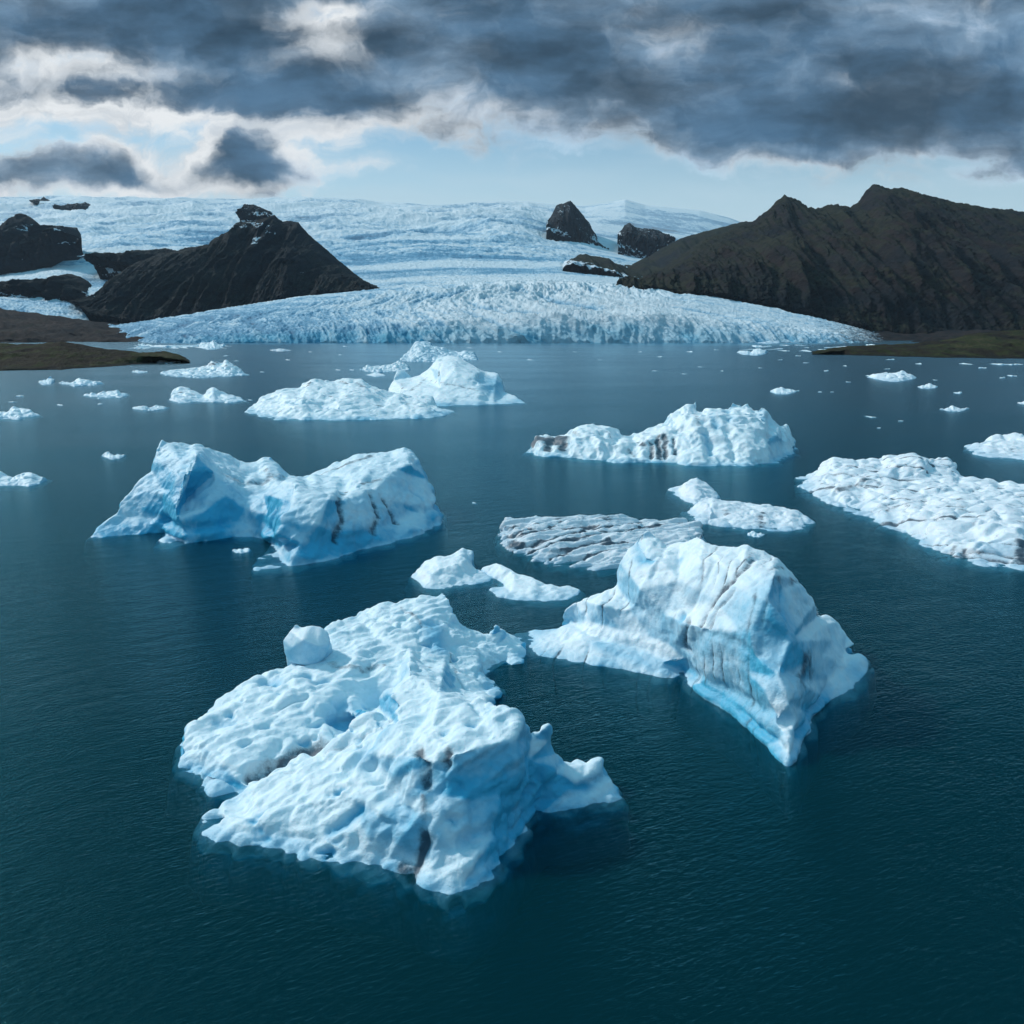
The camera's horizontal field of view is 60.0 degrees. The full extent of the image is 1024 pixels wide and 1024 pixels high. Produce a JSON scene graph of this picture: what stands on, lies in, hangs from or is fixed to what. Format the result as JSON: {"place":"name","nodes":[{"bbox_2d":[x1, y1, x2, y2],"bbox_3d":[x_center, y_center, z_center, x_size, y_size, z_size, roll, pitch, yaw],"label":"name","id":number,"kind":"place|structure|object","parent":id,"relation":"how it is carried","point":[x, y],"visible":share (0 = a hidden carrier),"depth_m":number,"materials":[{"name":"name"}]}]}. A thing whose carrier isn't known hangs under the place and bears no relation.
{"place":"outdoors","nodes":[
{"label":"outdoors","id":0,"kind":"place"},
{"bbox_2d":[29,196,49,204],"bbox_3d":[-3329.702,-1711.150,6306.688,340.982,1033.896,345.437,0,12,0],"label":"mountain","id":1,"kind":"structure","parent":0,"point":[35,201],"depth_m":6095.44,"materials":[{"name":"grey stone"}]},
{"bbox_2d":[0,213,82,274],"bbox_3d":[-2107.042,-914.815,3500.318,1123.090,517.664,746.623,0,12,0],"label":"mountain","id":2,"kind":"structure","parent":0,"point":[27,243],"depth_m":3187.81,"materials":[{"name":"black stone"}]},
{"bbox_2d":[0,274,91,300],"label":"hill","id":3,"kind":"structure","parent":0,"point":[67,287],"depth_m":2576.30,"materials":[{"name":"black stone"}]},
{"bbox_2d":[52,202,89,210],"bbox_3d":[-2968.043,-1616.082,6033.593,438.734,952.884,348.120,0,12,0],"label":"mountain","id":4,"kind":"structure","parent":0,"point":[83,206],"depth_m":5848.79,"materials":[{"name":"grey stone"}]},
{"bbox_2d":[0,308,143,342],"bbox_3d":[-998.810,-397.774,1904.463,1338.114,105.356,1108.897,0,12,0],"label":"ground","id":5,"kind":"structure","parent":0,"point":[20,327],"depth_m":1780.61,"materials":[{"name":"brown soil"}]},
{"bbox_2d":[0,341,189,370],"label":"ground","id":6,"kind":"structure","parent":0,"point":[60,355],"depth_m":683.22,"materials":[{"name":"brown soil"}]},
{"bbox_2d":[77,247,191,279],"bbox_3d":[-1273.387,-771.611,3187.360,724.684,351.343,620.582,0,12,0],"label":"mountain","id":7,"kind":"structure","parent":0,"point":[108,265],"depth_m":2925.88,"materials":[{"name":"black stone"}]},
{"bbox_2d":[67,215,379,323],"bbox_3d":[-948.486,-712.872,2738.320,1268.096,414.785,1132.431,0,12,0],"label":"mountain","id":8,"kind":"structure","parent":0,"point":[271,258],"depth_m":2393.19,"materials":[{"name":"black stone"}]},
{"bbox_2d":[235,204,272,221],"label":"mountain","id":9,"kind":"structure","parent":0,"point":[247,212],"depth_m":3799.70,"materials":[{"name":"grey stone"}]},
{"bbox_2d":[0,196,882,342],"bbox_3d":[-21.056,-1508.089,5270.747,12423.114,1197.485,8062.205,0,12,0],"label":"glacier","id":10,"kind":"object","parent":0,"point":[484,272],"visible":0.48,"depth_m":2513.23,"materials":[{"name":"white ice"}]},
{"bbox_2d":[0,340,1023,1023],"bbox_3d":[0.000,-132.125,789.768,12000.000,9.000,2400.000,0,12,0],"label":"water","id":11,"kind":"structure","parent":0,"point":[728,370],"depth_m":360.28,"materials":[{"name":"blue liquid"}]},
{"bbox_2d":[0,406,43,422],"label":"iceberg","id":12,"kind":"object","parent":11,"relation":"on","point":[14,413],"visible":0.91,"depth_m":293.39,"materials":[{"name":"white ice"}]},
{"bbox_2d":[0,471,51,491],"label":"iceberg","id":13,"kind":"object","parent":11,"relation":"on","point":[24,480],"visible":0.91,"depth_m":170.09,"materials":[{"name":"white ice"}]},
{"bbox_2d":[39,376,54,384],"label":"iceberg","id":14,"kind":"object","parent":11,"relation":"on","point":[49,380],"visible":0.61,"depth_m":463.14,"materials":[{"name":"white ice"}]},
{"bbox_2d":[59,378,103,387],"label":"iceberg","id":15,"kind":"object","parent":11,"relation":"on","point":[80,382],"visible":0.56,"depth_m":451.32,"materials":[{"name":"white ice"}]},
{"bbox_2d":[83,390,128,400],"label":"iceberg","id":16,"kind":"object","parent":11,"relation":"on","point":[108,394],"visible":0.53,"depth_m":377.81,"materials":[{"name":"white ice"}]},
{"bbox_2d":[100,452,126,463],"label":"iceberg","id":17,"kind":"object","parent":11,"relation":"on","point":[109,456],"visible":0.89,"depth_m":203.74,"materials":[{"name":"white ice"}]},
{"bbox_2d":[132,405,169,412],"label":"iceberg","id":18,"kind":"object","parent":11,"relation":"on","point":[155,408],"visible":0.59,"depth_m":319.55,"materials":[{"name":"white ice"}]},
{"bbox_2d":[135,345,176,347],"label":"iceberg","id":19,"kind":"object","parent":11,"relation":"on","point":[164,346],"visible":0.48,"depth_m":1160.48,"materials":[{"name":"white ice"}]},
{"bbox_2d":[160,360,248,381],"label":"iceberg","id":20,"kind":"object","parent":11,"relation":"on","point":[225,368],"visible":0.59,"depth_m":544.38,"materials":[{"name":"white ice"}]},
{"bbox_2d":[169,386,250,411],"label":"iceberg","id":21,"kind":"object","parent":11,"relation":"on","point":[181,394],"visible":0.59,"depth_m":355.69,"materials":[{"name":"white ice"}]},
{"bbox_2d":[199,340,225,349],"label":"iceberg","id":22,"kind":"object","parent":11,"relation":"on","point":[213,345],"visible":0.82,"depth_m":1171.57,"materials":[{"name":"white ice"}]},
{"bbox_2d":[231,548,252,560],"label":"iceberg","id":23,"kind":"object","parent":11,"relation":"on","point":[239,552],"visible":0.92,"depth_m":119.11,"materials":[{"name":"white ice"}]},
{"bbox_2d":[84,440,447,598],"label":"iceberg","id":24,"kind":"object","parent":11,"relation":"on","point":[334,512],"visible":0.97,"depth_m":128.14,"materials":[{"name":"ice"}]},
{"bbox_2d":[271,348,290,351],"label":"iceberg","id":25,"kind":"object","parent":11,"relation":"on","point":[281,350],"visible":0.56,"depth_m":1015.67,"materials":[{"name":"white ice"}]},
{"bbox_2d":[244,378,456,431],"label":"iceberg","id":26,"kind":"object","parent":11,"relation":"on","point":[348,399],"visible":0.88,"depth_m":301.90,"materials":[{"name":"white ice"}]},
{"bbox_2d":[368,373,384,381],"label":"iceberg","id":27,"kind":"object","parent":11,"relation":"on","point":[375,374],"visible":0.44,"depth_m":525.80,"materials":[{"name":"white ice"}]},
{"bbox_2d":[360,360,410,372],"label":"iceberg","id":28,"kind":"object","parent":11,"relation":"on","point":[396,366],"visible":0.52,"depth_m":591.13,"materials":[{"name":"white ice"}]},
{"bbox_2d":[166,593,629,964],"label":"iceberg","id":29,"kind":"object","parent":11,"relation":"on","point":[397,742],"visible":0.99,"depth_m":54.56,"materials":[{"name":"white ice"}]},
{"bbox_2d":[283,625,331,665],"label":"ice block","id":30,"kind":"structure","parent":29,"relation":"on","point":[306,645],"depth_m":73.39,"materials":[{"name":"ice"}]},
{"bbox_2d":[400,337,477,361],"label":"iceberg","id":31,"kind":"object","parent":11,"relation":"on","point":[422,350],"visible":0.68,"depth_m":782.73,"materials":[{"name":"white ice"}]},
{"bbox_2d":[403,548,495,618],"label":"iceberg","id":32,"kind":"object","parent":11,"relation":"on","point":[458,569],"visible":0.75,"depth_m":105.09,"materials":[{"name":"white ice"}]},
{"bbox_2d":[388,355,526,414],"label":"iceberg","id":33,"kind":"object","parent":11,"relation":"on","point":[447,380],"visible":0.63,"depth_m":357.30,"materials":[{"name":"white ice"}]},
{"bbox_2d":[480,563,585,632],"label":"iceberg","id":34,"kind":"object","parent":11,"relation":"on","point":[516,588],"visible":0.77,"depth_m":99.33,"materials":[{"name":"white ice"}]},
{"bbox_2d":[493,514,706,597],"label":"iceberg","id":35,"kind":"object","parent":11,"relation":"on","point":[597,544],"visible":0.64,"depth_m":120.37,"materials":[{"name":"white ice"}]},
{"bbox_2d":[521,402,800,482],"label":"iceberg","id":36,"kind":"object","parent":11,"relation":"on","point":[734,437],"visible":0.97,"depth_m":201.95,"materials":[{"name":"white ice"}]},
{"bbox_2d":[662,478,720,517],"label":"iceberg","id":37,"kind":"object","parent":11,"relation":"on","point":[692,492],"visible":0.56,"depth_m":156.96,"materials":[{"name":"white ice"}]},
{"bbox_2d":[513,531,876,818],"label":"iceberg","id":38,"kind":"object","parent":11,"relation":"on","point":[751,642],"visible":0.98,"depth_m":74.59,"materials":[{"name":"ice"}]},
{"bbox_2d":[679,498,815,555],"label":"iceberg","id":39,"kind":"object","parent":11,"relation":"on","point":[739,517],"visible":0.77,"depth_m":135.26,"materials":[{"name":"white ice"}]},
{"bbox_2d":[737,348,767,355],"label":"iceberg","id":40,"kind":"object","parent":11,"relation":"on","point":[756,352],"visible":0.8,"depth_m":910.36,"materials":[{"name":"white ice"}]},
{"bbox_2d":[745,531,766,544],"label":"iceberg","id":41,"kind":"object","parent":11,"relation":"on","point":[754,536],"visible":0.95,"depth_m":128.21,"materials":[{"name":"white ice"}]},
{"bbox_2d":[758,341,779,343],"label":"iceberg","id":42,"kind":"object","parent":11,"relation":"on","point":[769,342],"visible":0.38,"depth_m":1425.61,"materials":[{"name":"white ice"}]},
{"bbox_2d":[770,387,795,394],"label":"iceberg","id":43,"kind":"object","parent":11,"relation":"on","point":[780,390],"visible":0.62,"depth_m":396.84,"materials":[{"name":"white ice"}]},
{"bbox_2d":[869,370,916,381],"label":"iceberg","id":44,"kind":"object","parent":11,"relation":"on","point":[901,375],"visible":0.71,"depth_m":495.89,"materials":[{"name":"white ice"}]},
{"bbox_2d":[793,453,1023,596],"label":"iceberg","id":45,"kind":"object","parent":11,"relation":"on","point":[941,505],"visible":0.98,"depth_m":137.56,"materials":[{"name":"white ice"}]},
{"bbox_2d":[918,383,937,388],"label":"iceberg","id":46,"kind":"object","parent":11,"relation":"on","point":[928,386],"visible":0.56,"depth_m":427.07,"materials":[{"name":"white ice"}]},
{"bbox_2d":[938,405,969,414],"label":"iceberg","id":47,"kind":"object","parent":11,"relation":"on","point":[952,408],"visible":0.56,"depth_m":315.36,"materials":[{"name":"white ice"}]},
{"bbox_2d":[961,432,1023,475],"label":"iceberg","id":48,"kind":"object","parent":11,"relation":"on","point":[1004,446],"visible":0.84,"depth_m":208.81,"materials":[{"name":"white ice"}]},
{"bbox_2d":[0,0,1023,221],"label":"sky","id":49,"kind":"structure","parent":0,"point":[726,108],"materials":[{"name":"grey"}]},
{"bbox_2d":[546,201,608,249],"bbox_3d":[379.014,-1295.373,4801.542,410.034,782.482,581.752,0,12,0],"label":"mountain","id":50,"kind":"structure","parent":0,"point":[568,221],"depth_m":4581.74,"materials":[{"name":"grey stone"}]},
{"bbox_2d":[617,223,676,257],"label":"mountain","id":51,"kind":"structure","parent":0,"point":[632,241],"depth_m":4415.48,"materials":[{"name":"grey stone"}]},
{"bbox_2d":[563,221,751,277],"bbox_3d":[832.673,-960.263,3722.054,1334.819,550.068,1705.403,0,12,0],"label":"mountain","id":52,"kind":"structure","parent":0,"point":[661,258],"depth_m":3540.54,"materials":[{"name":"brown stone"}]},
{"bbox_2d":[616,184,1023,333],"bbox_3d":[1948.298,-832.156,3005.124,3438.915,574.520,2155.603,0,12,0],"label":"mountain","id":53,"kind":"structure","parent":0,"point":[876,257],"depth_m":2336.34,"materials":[{"name":"brown stone"}]},
{"bbox_2d":[812,330,1023,358],"bbox_3d":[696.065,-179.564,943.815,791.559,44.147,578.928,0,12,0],"label":"ground","id":54,"kind":"structure","parent":0,"point":[1000,344],"depth_m":883.05,"materials":[{"name":"green plant"}]},
{"bbox_2d":[874,328,998,342],"bbox_3d":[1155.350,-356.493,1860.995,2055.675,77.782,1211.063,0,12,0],"label":"ground","id":55,"kind":"structure","parent":0,"point":[950,333],"depth_m":1875.91,"materials":[{"name":"brown soil"}]}
]}

